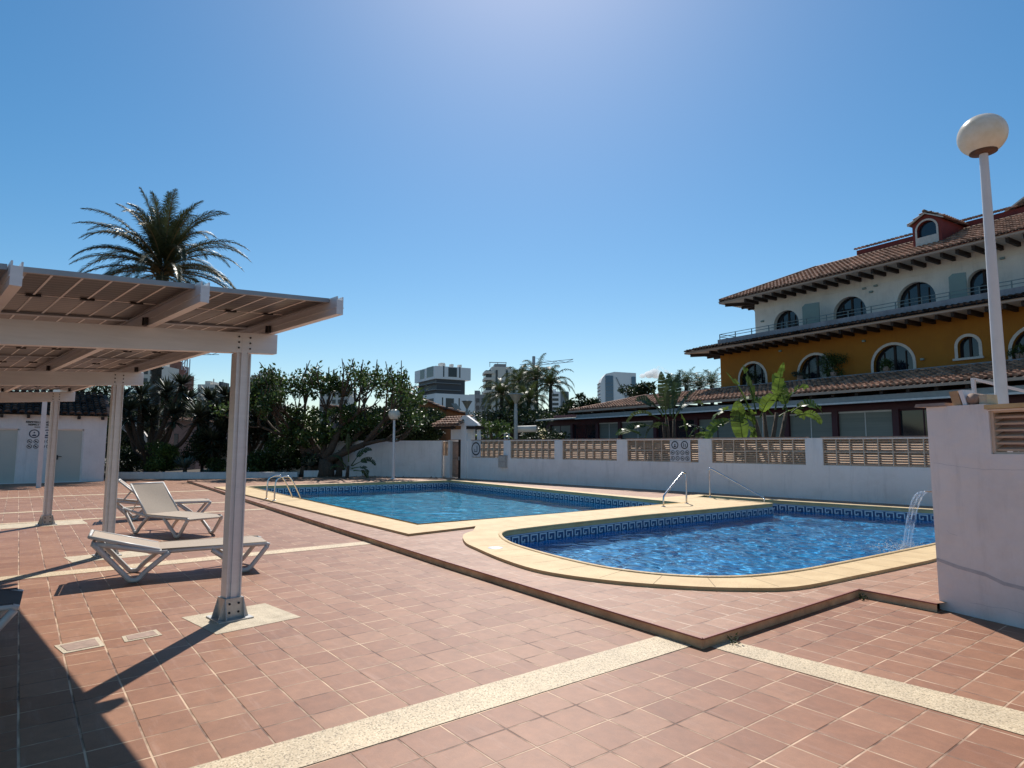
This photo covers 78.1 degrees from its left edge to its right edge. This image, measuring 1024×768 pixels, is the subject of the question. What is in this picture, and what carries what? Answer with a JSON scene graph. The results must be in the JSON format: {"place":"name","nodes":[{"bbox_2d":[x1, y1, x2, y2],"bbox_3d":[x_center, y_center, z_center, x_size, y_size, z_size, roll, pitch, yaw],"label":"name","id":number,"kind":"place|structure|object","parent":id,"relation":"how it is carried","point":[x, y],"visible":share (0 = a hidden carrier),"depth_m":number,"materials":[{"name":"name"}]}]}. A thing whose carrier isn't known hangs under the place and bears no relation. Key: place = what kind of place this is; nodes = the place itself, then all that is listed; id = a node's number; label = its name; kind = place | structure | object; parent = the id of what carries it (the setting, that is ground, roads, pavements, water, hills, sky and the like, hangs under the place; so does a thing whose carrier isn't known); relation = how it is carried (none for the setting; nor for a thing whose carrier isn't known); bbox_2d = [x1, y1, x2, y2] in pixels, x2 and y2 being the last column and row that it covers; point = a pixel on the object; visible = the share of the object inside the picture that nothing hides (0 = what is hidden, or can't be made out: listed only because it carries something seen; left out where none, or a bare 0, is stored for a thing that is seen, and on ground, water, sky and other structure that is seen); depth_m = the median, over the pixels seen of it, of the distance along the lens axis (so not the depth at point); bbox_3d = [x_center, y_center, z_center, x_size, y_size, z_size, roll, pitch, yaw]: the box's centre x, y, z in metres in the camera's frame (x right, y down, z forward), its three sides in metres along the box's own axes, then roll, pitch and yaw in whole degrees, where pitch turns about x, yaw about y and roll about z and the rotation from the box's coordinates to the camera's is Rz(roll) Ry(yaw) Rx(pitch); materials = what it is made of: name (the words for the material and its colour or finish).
{"place":"outdoors","nodes":[
{"label":"outdoors","id":0,"kind":"place"},
{"bbox_2d":[0,390,109,483],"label":"bath house","id":1,"kind":"structure","parent":0,"point":[81,439],"depth_m":28.05,"materials":[{"name":"white paint"}]},
{"bbox_2d":[0,429,18,482],"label":"door","id":2,"kind":"structure","parent":1,"relation":"in","point":[9,438],"depth_m":26.87,"materials":[{"name":"white paint"}]},
{"bbox_2d":[54,429,83,481],"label":"door","id":3,"kind":"structure","parent":1,"relation":"in","point":[69,451],"depth_m":28.16,"materials":[{"name":"white paint"}]},
{"bbox_2d":[143,364,178,389],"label":"apartment block","id":4,"kind":"structure","parent":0,"point":[165,372],"depth_m":206.11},
{"bbox_2d":[104,466,298,475],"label":"garden soil","id":5,"kind":"structure","parent":0,"point":[188,470],"depth_m":38.60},
{"bbox_2d":[33,381,221,459],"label":"tree","id":6,"kind":"object","parent":5,"relation":"on","point":[126,442],"visible":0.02,"depth_m":43.93,"materials":[{"name":"green plant"}]},
{"bbox_2d":[105,446,159,472],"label":"hedge","id":7,"kind":"object","parent":5,"relation":"on","point":[133,462],"visible":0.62,"depth_m":34.34,"materials":[{"name":"green plant"}]},
{"bbox_2d":[68,187,250,471],"bbox_3d":[-20.817,-3.133,37.324,9.639,16.773,9.887,4,-7,-38],"label":"date palm","id":8,"kind":"object","parent":5,"relation":"on","point":[166,250],"visible":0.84,"depth_m":36.80,"materials":[{"name":"green plant"}]},
{"bbox_2d":[107,371,215,471],"bbox_3d":[-18.803,2.179,34.229,7.093,5.755,4.307,0,-6,3],"label":"dragon tree","id":9,"kind":"object","parent":5,"relation":"on","point":[144,408],"visible":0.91,"depth_m":34.04,"materials":[{"name":"green plant"}]},
{"bbox_2d":[142,439,180,471],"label":"bush","id":10,"kind":"object","parent":5,"relation":"on","point":[166,453],"visible":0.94,"depth_m":32.94,"materials":[{"name":"green plant"}]},
{"bbox_2d":[172,455,196,471],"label":"agave","id":11,"kind":"object","parent":5,"relation":"on","point":[185,463],"visible":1,"depth_m":32.11,"materials":[{"name":"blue plant"}]},
{"bbox_2d":[160,416,227,468],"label":"house","id":12,"kind":"structure","parent":5,"relation":"on","point":[178,434],"depth_m":40.67,"materials":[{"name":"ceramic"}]},
{"bbox_2d":[178,428,227,471],"bbox_3d":[-16.371,3.665,34.034,2.862,2.590,2.666,4,-7,-38],"label":"bush","id":13,"kind":"object","parent":5,"relation":"on","point":[202,459],"visible":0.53,"depth_m":33.25,"materials":[{"name":"green plant"}]},
{"bbox_2d":[187,384,229,459],"bbox_3d":[-16.233,2.473,34.557,3.093,5.210,5.150,4,-7,-38],"label":"dragon tree","id":14,"kind":"object","parent":5,"relation":"on","point":[219,423],"visible":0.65,"depth_m":33.72,"materials":[{"name":"green plant"}]},
{"bbox_2d":[203,457,226,471],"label":"bush","id":15,"kind":"object","parent":5,"relation":"on","point":[215,464],"visible":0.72,"depth_m":32.70,"materials":[{"name":"green plant"}]},
{"bbox_2d":[246,438,282,471],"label":"bush","id":16,"kind":"object","parent":5,"relation":"on","point":[257,461],"visible":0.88,"depth_m":32.68,"materials":[{"name":"green plant"}]},
{"bbox_2d":[247,377,286,454],"bbox_3d":[-14.258,2.266,34.912,3.283,5.697,4.788,4,-7,-38],"label":"dragon tree","id":17,"kind":"object","parent":5,"relation":"on","point":[254,431],"visible":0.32,"depth_m":33.97,"materials":[{"name":"green plant"}]},
{"bbox_2d":[265,435,311,471],"bbox_3d":[-11.548,3.820,33.442,2.617,2.485,2.758,-2,-6,21],"label":"bush","id":18,"kind":"object","parent":5,"relation":"on","point":[286,455],"visible":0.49,"depth_m":32.72,"materials":[{"name":"green plant"}]},
{"bbox_2d":[289,452,334,469],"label":"bush","id":19,"kind":"object","parent":5,"relation":"on","point":[296,463],"visible":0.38,"depth_m":32.13,"materials":[{"name":"green plant"}]},
{"bbox_2d":[208,358,429,476],"bbox_3d":[-9.344,1.727,32.376,10.781,6.415,6.795,0,-6,3],"label":"pruned rubber tree","id":20,"kind":"object","parent":5,"relation":"on","point":[266,397],"visible":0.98,"depth_m":31.90,"materials":[{"name":"green plant"}]},
{"bbox_2d":[221,441,442,477],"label":"plain garden wall","id":21,"kind":"structure","parent":5,"relation":"on","point":[418,458],"depth_m":31.91,"materials":[{"name":"white paint"}]},
{"bbox_2d":[304,470,361,476],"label":"planter kerb","id":22,"kind":"structure","parent":5,"relation":"on","point":[310,473],"depth_m":31.86,"materials":[{"name":"white paint"}]},
{"bbox_2d":[321,403,445,440],"bbox_3d":[-7.233,3.021,35.436,7.019,4.179,5.595,0,-6,-1],"label":"tree","id":23,"kind":"object","parent":5,"relation":"on","point":[389,427],"visible":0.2,"depth_m":34.63,"materials":[{"name":"green plant"}]},
{"bbox_2d":[397,407,444,440],"bbox_3d":[-5.103,3.157,34.960,2.790,3.825,3.721,4,-7,-38],"label":"hedge","id":24,"kind":"object","parent":5,"relation":"on","point":[425,433],"visible":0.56,"depth_m":34.02,"materials":[{"name":"green plant"}]},
{"bbox_2d":[0,477,658,767],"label":"deck paving","id":25,"kind":"structure","parent":0,"point":[373,630],"depth_m":5.36,"materials":[{"name":"tile"}]},
{"bbox_2d":[0,587,23,630],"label":"sun lounger","id":26,"kind":"object","parent":25,"relation":"on","point":[10,599],"visible":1,"depth_m":5.20,"materials":[{"name":"white plastic"}]},
{"bbox_2d":[36,402,46,487],"bbox_3d":[-18.300,2.342,24.548,0.160,3.350,0.160,4,-7,-38],"label":"white post","id":27,"kind":"object","parent":25,"relation":"on","point":[41,445],"visible":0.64,"depth_m":24.48,"materials":[{"name":"metal"}]},
{"bbox_2d":[0,520,87,528],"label":"footing slab","id":28,"kind":"structure","parent":25,"relation":"on","point":[27,525],"depth_m":13.06,"materials":[{"name":"concrete"}]},
{"bbox_2d":[55,637,104,653],"bbox_3d":[-3.540,2.147,5.192,0.319,0.007,0.317,-5,-8,42],"label":"access cover","id":29,"kind":"object","parent":25,"relation":"on","point":[84,644],"visible":1,"depth_m":5.17,"materials":[{"name":"concrete"}]},
{"bbox_2d":[64,551,149,562],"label":"footing slab","id":30,"kind":"structure","parent":25,"relation":"on","point":[88,558],"depth_m":9.24,"materials":[{"name":"concrete"}]},
{"bbox_2d":[122,629,161,641],"bbox_3d":[-3.206,2.174,5.452,0.215,0.007,0.303,-5,-8,44],"label":"access cover","id":31,"kind":"object","parent":25,"relation":"on","point":[142,635],"visible":1,"depth_m":5.44,"materials":[{"name":"concrete"}]},
{"bbox_2d":[116,479,211,520],"bbox_3d":[-8.004,2.610,14.447,2.009,0.889,0.744,3,-6,-30],"label":"sun lounger","id":32,"kind":"object","parent":25,"relation":"on","point":[178,502],"visible":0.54,"depth_m":14.36,"materials":[{"name":"white plastic"}]},
{"bbox_2d":[0,260,343,623],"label":"solar pergola","id":33,"kind":"object","parent":25,"relation":"on","point":[65,336],"visible":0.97,"depth_m":6.01,"materials":[{"name":"white paint"}]},
{"bbox_2d":[122,482,222,537],"bbox_3d":[-6.402,2.345,11.889,2.009,0.923,0.744,-3,-6,29],"label":"sun lounger","id":34,"kind":"object","parent":25,"relation":"on","point":[155,500],"visible":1,"depth_m":11.95,"materials":[{"name":"white plastic"}]},
{"bbox_2d":[87,529,269,582],"bbox_3d":[-4.276,2.153,8.178,2.045,0.586,0.744,3,-7,-31],"label":"sun lounger","id":35,"kind":"object","parent":25,"relation":"on","point":[164,549],"visible":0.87,"depth_m":7.98,"materials":[{"name":"white plastic"}]},
{"bbox_2d":[0,541,372,580],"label":"cream strip","id":36,"kind":"object","parent":25,"relation":"on","point":[45,574],"visible":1,"depth_m":8.85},
{"bbox_2d":[118,472,297,478],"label":"planter kerb","id":37,"kind":"structure","parent":25,"relation":"on","point":[171,475],"depth_m":31.12,"materials":[{"name":"white paint"}]},
{"bbox_2d":[182,603,299,634],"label":"footing slab","id":38,"kind":"structure","parent":25,"relation":"on","point":[264,614],"depth_m":5.96,"materials":[{"name":"concrete"}]},
{"bbox_2d":[190,635,691,767],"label":"pebble strip","id":39,"kind":"object","parent":25,"relation":"on","point":[308,749],"visible":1,"depth_m":3.90,"materials":[{"name":"gravel"}]},
{"bbox_2d":[187,481,936,648],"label":"deck kerb","id":40,"kind":"structure","parent":25,"relation":"on","point":[694,642],"depth_m":6.47,"materials":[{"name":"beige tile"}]},
{"bbox_2d":[187,477,936,639],"bbox_3d":[-5.389,3.295,17.673,5.092,0.013,29.457,3,-7,-30],"label":"deck kerb nosing","id":41,"kind":"object","parent":40,"relation":"on","point":[731,629],"visible":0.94,"depth_m":6.43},
{"bbox_2d":[319,389,356,422],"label":"apartment block","id":42,"kind":"structure","parent":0,"point":[335,400],"depth_m":259.41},
{"bbox_2d":[412,363,474,417],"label":"apartment block","id":43,"kind":"structure","parent":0,"point":[445,384],"depth_m":244.71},
{"bbox_2d":[262,482,658,506],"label":"swimming pool","id":44,"kind":"structure","parent":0,"point":[617,502],"depth_m":24.31,"materials":[{"name":"blue tile"}]},
{"bbox_2d":[280,487,626,523],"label":"lap pool water","id":45,"kind":"structure","parent":44,"relation":"in","point":[428,505],"depth_m":19.70,"materials":[{"name":"liquid"}]},
{"bbox_2d":[469,391,487,438],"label":"apartment block","id":46,"kind":"structure","parent":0,"point":[479,397],"depth_m":259.21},
{"bbox_2d":[482,362,534,449],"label":"apartment block","id":47,"kind":"structure","parent":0,"point":[495,372],"depth_m":301.57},
{"bbox_2d":[0,0,1023,430],"label":"sky","id":48,"kind":"structure","parent":0,"point":[478,183],"materials":[{"name":"blue"}]},
{"bbox_2d":[552,389,568,410],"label":"apartment block","id":49,"kind":"structure","parent":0,"point":[558,399],"depth_m":418.87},
{"bbox_2d":[188,476,944,637],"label":"pool deck paving","id":50,"kind":"structure","parent":0,"point":[700,613],"depth_m":7.10,"materials":[{"name":"tile"}]},
{"bbox_2d":[388,409,399,478],"bbox_3d":[-5.614,2.837,29.961,0.569,3.306,0.569,4,-7,-38],"label":"globe lamp","id":51,"kind":"object","parent":50,"relation":"on","point":[393,414],"visible":1,"depth_m":29.88,"materials":[{"name":"white metal"}]},
{"bbox_2d":[214,480,936,591],"bbox_3d":[0.499,3.359,18.201,13.153,0.091,21.907,4,-7,-38],"label":"pool coping","id":52,"kind":"object","parent":50,"relation":"on","point":[482,536],"visible":0.9,"depth_m":10.27,"materials":[{"name":"beige stone"}]},
{"bbox_2d":[265,475,301,500],"bbox_3d":[-6.479,3.555,17.976,0.918,1.898,0.800,4,-7,-38],"label":"pool ladder","id":53,"kind":"object","parent":52,"relation":"attached to","point":[285,483],"visible":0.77,"depth_m":17.96,"materials":[{"name":"metal"}]},
{"bbox_2d":[246,480,935,577],"bbox_3d":[0.586,3.328,18.246,11.933,0.060,20.850,4,-7,-38],"label":"pool coping lip","id":54,"kind":"object","parent":52,"relation":"on","point":[667,513],"visible":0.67,"depth_m":13.68,"materials":[{"name":"stone"}]},
{"bbox_2d":[956,113,1012,451],"bbox_3d":[5.120,-0.364,6.647,0.459,5.158,0.459,4,-7,-38],"label":"globe lamp","id":55,"kind":"object","parent":50,"relation":"on","point":[982,137],"visible":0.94,"depth_m":6.70,"materials":[{"name":"white metal"}]},
{"bbox_2d":[597,372,635,402],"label":"apartment block","id":56,"kind":"structure","parent":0,"point":[608,384],"depth_m":519.88,"materials":[{"name":"white concrete"}]},
{"bbox_2d":[300,597,1023,767],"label":"deck paving","id":57,"kind":"structure","parent":0,"point":[696,707],"depth_m":3.90,"materials":[{"name":"tile"}]},
{"bbox_2d":[710,640,1023,734],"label":"pebble strip","id":58,"kind":"object","parent":57,"relation":"on","point":[1005,718],"visible":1,"depth_m":4.26,"materials":[{"name":"gravel"}]},
{"bbox_2d":[926,403,1023,628],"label":"white wall","id":59,"kind":"structure","parent":57,"relation":"on","point":[977,475],"depth_m":6.10,"materials":[{"name":"paint"}]},
{"bbox_2d":[979,394,997,403],"bbox_3d":[4.665,0.152,6.179,0.170,0.093,0.075,3,-6,-23],"label":"concrete chip","id":60,"kind":"object","parent":59,"relation":"on","point":[988,399],"visible":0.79,"depth_m":6.14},
{"bbox_2d":[504,504,933,543],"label":"swimming pool","id":61,"kind":"structure","parent":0,"point":[555,534],"depth_m":14.99,"materials":[{"name":"blue tile"}]},
{"bbox_2d":[518,509,934,575],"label":"pool water","id":62,"kind":"structure","parent":61,"relation":"in","point":[781,540],"depth_m":11.60,"materials":[{"name":"liquid"}]},
{"bbox_2d":[970,378,1023,393],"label":"white frame brace","id":63,"kind":"object","parent":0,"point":[973,384],"visible":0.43,"depth_m":8.98,"materials":[{"name":"metal"}]},
{"label":"street","id":64,"kind":"structure","parent":0,"visible":0},
{"bbox_2d":[413,395,445,440],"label":"house","id":65,"kind":"structure","parent":64,"relation":"on","point":[431,404],"depth_m":45.80,"materials":[{"name":"tile"}]},
{"bbox_2d":[443,407,468,440],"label":"house","id":66,"kind":"structure","parent":64,"relation":"on","point":[452,411],"depth_m":41.72,"materials":[{"name":"paint"}]},
{"bbox_2d":[477,418,513,439],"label":"bush","id":67,"kind":"object","parent":64,"relation":"on","point":[496,426],"visible":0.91,"depth_m":31.89,"materials":[{"name":"green plant"}]},
{"bbox_2d":[480,375,521,439],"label":"queen palm","id":68,"kind":"object","parent":64,"relation":"on","point":[501,387],"visible":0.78,"depth_m":61.56,"materials":[{"name":"green plant"}]},
{"bbox_2d":[491,390,530,438],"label":"queen palm","id":69,"kind":"object","parent":64,"relation":"on","point":[509,406],"visible":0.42,"depth_m":59.44,"materials":[{"name":"green plant"}]},
{"bbox_2d":[508,393,522,438],"bbox_3d":[0.189,2.611,31.743,0.760,4.299,0.760,4,-7,-38],"label":"street lamp","id":70,"kind":"object","parent":64,"relation":"on","point":[515,397],"visible":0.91,"depth_m":31.74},
{"bbox_2d":[501,364,534,438],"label":"queen palm","id":71,"kind":"object","parent":64,"relation":"on","point":[523,366],"visible":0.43,"depth_m":69.50,"materials":[{"name":"green plant"}]},
{"bbox_2d":[465,405,572,449],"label":"tree","id":72,"kind":"object","parent":64,"relation":"on","point":[533,416],"visible":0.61,"depth_m":57.47,"materials":[{"name":"green plant"}]},
{"bbox_2d":[508,380,550,449],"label":"queen palm","id":73,"kind":"object","parent":64,"relation":"on","point":[529,393],"visible":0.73,"depth_m":59.44,"materials":[{"name":"green plant"}]},
{"bbox_2d":[512,353,558,449],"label":"queen palm","id":74,"kind":"object","parent":64,"relation":"on","point":[536,368],"visible":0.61,"depth_m":65.73,"materials":[{"name":"green plant"}]},
{"bbox_2d":[519,425,570,449],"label":"hedge","id":75,"kind":"object","parent":64,"relation":"on","point":[544,435],"visible":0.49,"depth_m":45.05,"materials":[{"name":"green plant"}]},
{"bbox_2d":[524,365,574,415],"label":"queen palm","id":76,"kind":"object","parent":64,"relation":"on","point":[548,377],"visible":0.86,"depth_m":63.62,"materials":[{"name":"green plant"}]},
{"bbox_2d":[554,392,600,414],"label":"tree","id":77,"kind":"object","parent":64,"relation":"on","point":[567,405],"visible":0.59,"depth_m":54.30,"materials":[{"name":"green plant"}]},
{"bbox_2d":[617,381,656,397],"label":"tree","id":78,"kind":"object","parent":64,"relation":"on","point":[641,388],"visible":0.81,"depth_m":51.37,"materials":[{"name":"green plant"}]},
{"bbox_2d":[616,414,712,461],"bbox_3d":[5.804,2.546,23.715,3.851,2.921,0.732,0,-6,-2],"label":"strelitzia","id":79,"kind":"object","parent":64,"relation":"on","point":[700,434],"visible":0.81,"depth_m":23.72,"materials":[{"name":"green plant"}]},
{"bbox_2d":[625,372,705,450],"bbox_3d":[5.890,1.797,24.496,3.274,4.554,1.363,1,-6,-4],"label":"strelitzia","id":80,"kind":"object","parent":64,"relation":"on","point":[670,395],"visible":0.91,"depth_m":24.40,"materials":[{"name":"green plant"}]},
{"bbox_2d":[671,366,704,390],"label":"fan palm","id":81,"kind":"object","parent":64,"relation":"on","point":[683,381],"visible":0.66,"depth_m":55.72,"materials":[{"name":"green plant"}]},
{"bbox_2d":[685,369,717,404],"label":"fan palm","id":82,"kind":"object","parent":64,"relation":"on","point":[699,379],"visible":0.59,"depth_m":55.68,"materials":[{"name":"green plant"}]},
{"bbox_2d":[693,367,720,403],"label":"fan palm","id":83,"kind":"object","parent":64,"relation":"on","point":[715,373],"visible":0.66,"depth_m":55.72,"materials":[{"name":"green plant"}]},
{"bbox_2d":[730,401,756,462],"bbox_3d":[8.109,2.188,21.754,1.045,3.232,0.294,1,-6,-8],"label":"strelitzia","id":84,"kind":"object","parent":64,"relation":"on","point":[738,430],"visible":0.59,"depth_m":21.88,"materials":[{"name":"green plant"}]},
{"bbox_2d":[705,362,822,463],"bbox_3d":[8.704,1.519,21.664,4.107,4.567,1.606,0,-6,1],"label":"strelitzia","id":85,"kind":"object","parent":64,"relation":"on","point":[778,384],"visible":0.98,"depth_m":21.82,"materials":[{"name":"green plant"}]},
{"bbox_2d":[536,359,1023,466],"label":"restaurant","id":86,"kind":"structure","parent":64,"relation":"on","point":[885,413],"depth_m":30.55,"materials":[{"name":"tile"}]},
{"bbox_2d":[574,423,595,449],"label":"window","id":87,"kind":"structure","parent":86,"relation":"in","point":[581,431],"depth_m":46.69,"materials":[{"name":"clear glass"}]},
{"bbox_2d":[599,422,617,438],"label":"window","id":88,"kind":"structure","parent":86,"relation":"in","point":[607,430],"depth_m":44.37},
{"bbox_2d":[622,421,652,438],"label":"window","id":89,"kind":"structure","parent":86,"relation":"in","point":[643,430],"depth_m":41.76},
{"bbox_2d":[658,419,693,437],"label":"window","id":90,"kind":"structure","parent":86,"relation":"in","point":[680,432],"depth_m":38.75,"materials":[{"name":"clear glass"}]},
{"bbox_2d":[699,417,735,450],"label":"window","id":91,"kind":"structure","parent":86,"relation":"in","point":[726,431],"depth_m":36.11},
{"bbox_2d":[742,415,782,436],"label":"window","id":92,"kind":"structure","parent":86,"relation":"in","point":[770,418],"depth_m":33.44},
{"bbox_2d":[790,412,832,451],"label":"window","id":93,"kind":"structure","parent":86,"relation":"in","point":[808,427],"depth_m":31.37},
{"bbox_2d":[838,409,892,451],"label":"window","id":94,"kind":"structure","parent":86,"relation":"in","point":[871,422],"depth_m":29.07,"materials":[{"name":"glass"}]},
{"bbox_2d":[900,408,927,435],"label":"window","id":95,"kind":"structure","parent":86,"relation":"in","point":[914,420],"depth_m":27.33,"materials":[{"name":"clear glass"}]},
{"bbox_2d":[646,197,1023,402],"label":"hotel","id":96,"kind":"structure","parent":64,"relation":"on","point":[918,299],"depth_m":31.64,"materials":[{"name":"yellow paint"}]},
{"bbox_2d":[738,361,767,385],"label":"window","id":97,"kind":"structure","parent":96,"relation":"in","point":[762,374],"depth_m":37.84,"materials":[{"name":"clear glass"}]},
{"bbox_2d":[777,311,798,328],"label":"window","id":98,"kind":"structure","parent":96,"relation":"in","point":[787,316],"depth_m":37.67,"materials":[{"name":"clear glass"}]},
{"bbox_2d":[797,353,833,379],"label":"window","id":99,"kind":"structure","parent":96,"relation":"in","point":[810,366],"depth_m":34.73,"materials":[{"name":"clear glass"}]},
{"bbox_2d":[815,351,849,376],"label":"pot plant","id":100,"kind":"object","parent":96,"relation":"on","point":[833,360],"visible":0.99,"depth_m":33.15,"materials":[{"name":"plant"}]},
{"bbox_2d":[836,297,865,318],"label":"window","id":101,"kind":"structure","parent":96,"relation":"in","point":[851,303],"depth_m":34.38,"materials":[{"name":"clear glass"}]},
{"bbox_2d":[871,342,915,372],"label":"window","id":102,"kind":"structure","parent":96,"relation":"in","point":[903,358],"depth_m":30.99,"materials":[{"name":"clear glass"}]},
{"bbox_2d":[900,282,935,307],"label":"window","id":103,"kind":"structure","parent":96,"relation":"in","point":[921,289],"depth_m":31.54,"materials":[{"name":"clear glass"}]},
{"bbox_2d":[954,334,982,358],"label":"window","id":104,"kind":"structure","parent":96,"relation":"in","point":[971,346],"depth_m":28.33,"materials":[{"name":"clear glass"}]},
{"bbox_2d":[970,270,987,294],"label":"window","id":105,"kind":"structure","parent":96,"relation":"in","point":[980,278],"depth_m":29.31,"materials":[{"name":"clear glass"}]},
{"bbox_2d":[1006,342,1023,358],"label":"pot plant","id":106,"kind":"object","parent":96,"relation":"on","point":[1019,354],"visible":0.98,"depth_m":26.28,"materials":[{"name":"plant"}]},
{"bbox_2d":[1008,327,1023,358],"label":"window","id":107,"kind":"structure","parent":96,"relation":"in","point":[1021,339],"depth_m":26.77,"materials":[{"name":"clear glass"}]},
{"label":"ground","id":108,"kind":"structure","parent":0,"visible":0},
{"bbox_2d":[330,433,375,477],"bbox_3d":[-7.792,3.524,30.745,2.290,2.312,0.494,0,-6,3],"label":"strelitzia","id":109,"kind":"object","parent":108,"relation":"on","point":[359,454],"visible":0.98,"depth_m":30.79,"materials":[{"name":"green plant"}]},
{"bbox_2d":[443,441,447,477],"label":"short screen wall","id":110,"kind":"structure","parent":108,"relation":"on","point":[445,459],"depth_m":31.49,"materials":[{"name":"white paint"}]},
{"bbox_2d":[431,415,483,478],"bbox_3d":[-2.610,3.082,30.754,1.162,3.157,3.000,6,-8,-44],"label":"gate porch","id":111,"kind":"object","parent":108,"relation":"on","point":[469,425],"visible":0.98,"depth_m":30.57,"materials":[{"name":"white paint"}]},
{"bbox_2d":[452,440,460,477],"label":"garden gate","id":112,"kind":"structure","parent":111,"relation":"attached to","point":[456,461],"depth_m":30.98,"materials":[{"name":"wood"}]},
{"bbox_2d":[467,436,1023,505],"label":"perimeter wall","id":113,"kind":"structure","parent":108,"relation":"on","point":[856,477],"depth_m":20.52,"materials":[{"name":"white paint"}]},
{"bbox_2d":[670,440,690,461],"bbox_3d":[5.873,2.344,22.045,0.034,0.755,0.800,6,-8,-44],"label":"pool rules sign","id":114,"kind":"object","parent":113,"relation":"attached to","point":[680,450],"visible":1,"depth_m":22.03,"materials":[{"name":"black paint"}]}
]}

